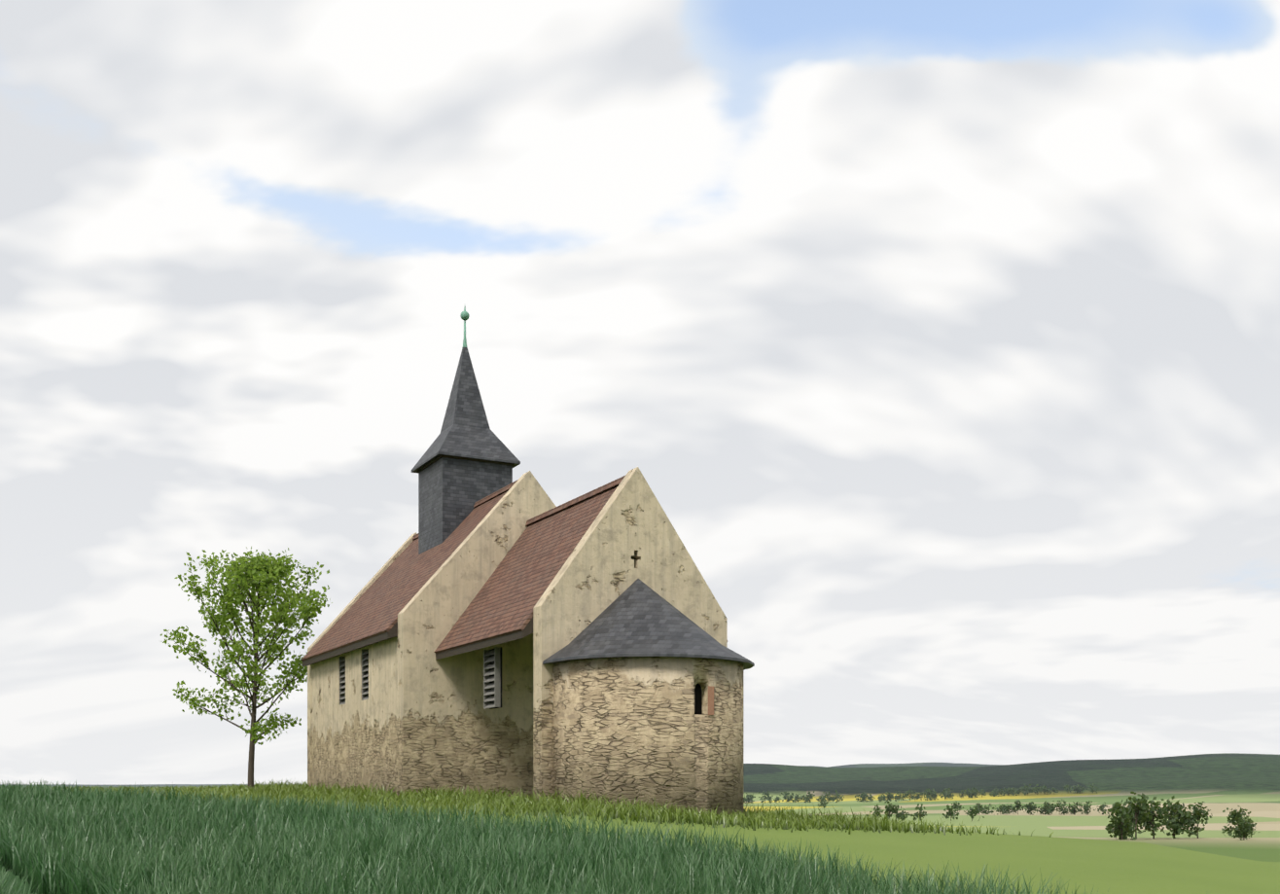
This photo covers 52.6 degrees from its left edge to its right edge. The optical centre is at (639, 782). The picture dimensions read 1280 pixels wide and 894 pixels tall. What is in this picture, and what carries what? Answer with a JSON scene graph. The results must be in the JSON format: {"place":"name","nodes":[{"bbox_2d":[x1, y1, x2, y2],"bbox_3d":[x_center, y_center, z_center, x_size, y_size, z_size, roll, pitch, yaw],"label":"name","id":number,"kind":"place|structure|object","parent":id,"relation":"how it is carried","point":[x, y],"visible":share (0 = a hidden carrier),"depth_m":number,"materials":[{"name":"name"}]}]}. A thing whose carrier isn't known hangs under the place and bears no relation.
{"place":"outdoors","nodes":[
{"label":"outdoors","id":0,"kind":"place"},
{"bbox_2d":[12,778,1053,837],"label":"meadow grass","id":1,"kind":"structure","parent":0,"point":[763,817],"depth_m":31.74,"materials":[{"name":"green plant"}]},
{"bbox_2d":[159,546,332,789],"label":"tree","id":2,"kind":"object","parent":1,"relation":"on","point":[258,572],"visible":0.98,"depth_m":54.04,"materials":[{"name":"green plant"}]},
{"bbox_2d":[0,780,1109,893],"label":"grass","id":3,"kind":"structure","parent":0,"point":[56,839],"depth_m":13.03,"materials":[{"name":"green plant"}]},
{"bbox_2d":[0,752,1279,893],"bbox_3d":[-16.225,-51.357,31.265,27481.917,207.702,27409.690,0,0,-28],"label":"ground","id":4,"kind":"structure","parent":0,"point":[1086,852],"depth_m":816.09,"materials":[{"name":"green plant"}]},
{"bbox_2d":[300,306,754,817],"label":"chapel","id":5,"kind":"structure","parent":4,"relation":"on","point":[492,625],"depth_m":39.50,"materials":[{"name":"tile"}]},
{"bbox_2d":[743,782,1260,840],"bbox_3d":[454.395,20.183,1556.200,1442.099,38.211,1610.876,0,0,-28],"label":"trees","id":6,"kind":"object","parent":4,"relation":"on","point":[1135,813],"visible":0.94,"depth_m":585.09,"materials":[{"name":"green plant"}]},
{"bbox_2d":[0,0,1279,784],"label":"sky","id":7,"kind":"structure","parent":0,"point":[940,339],"materials":[{"name":"white"}]}
]}

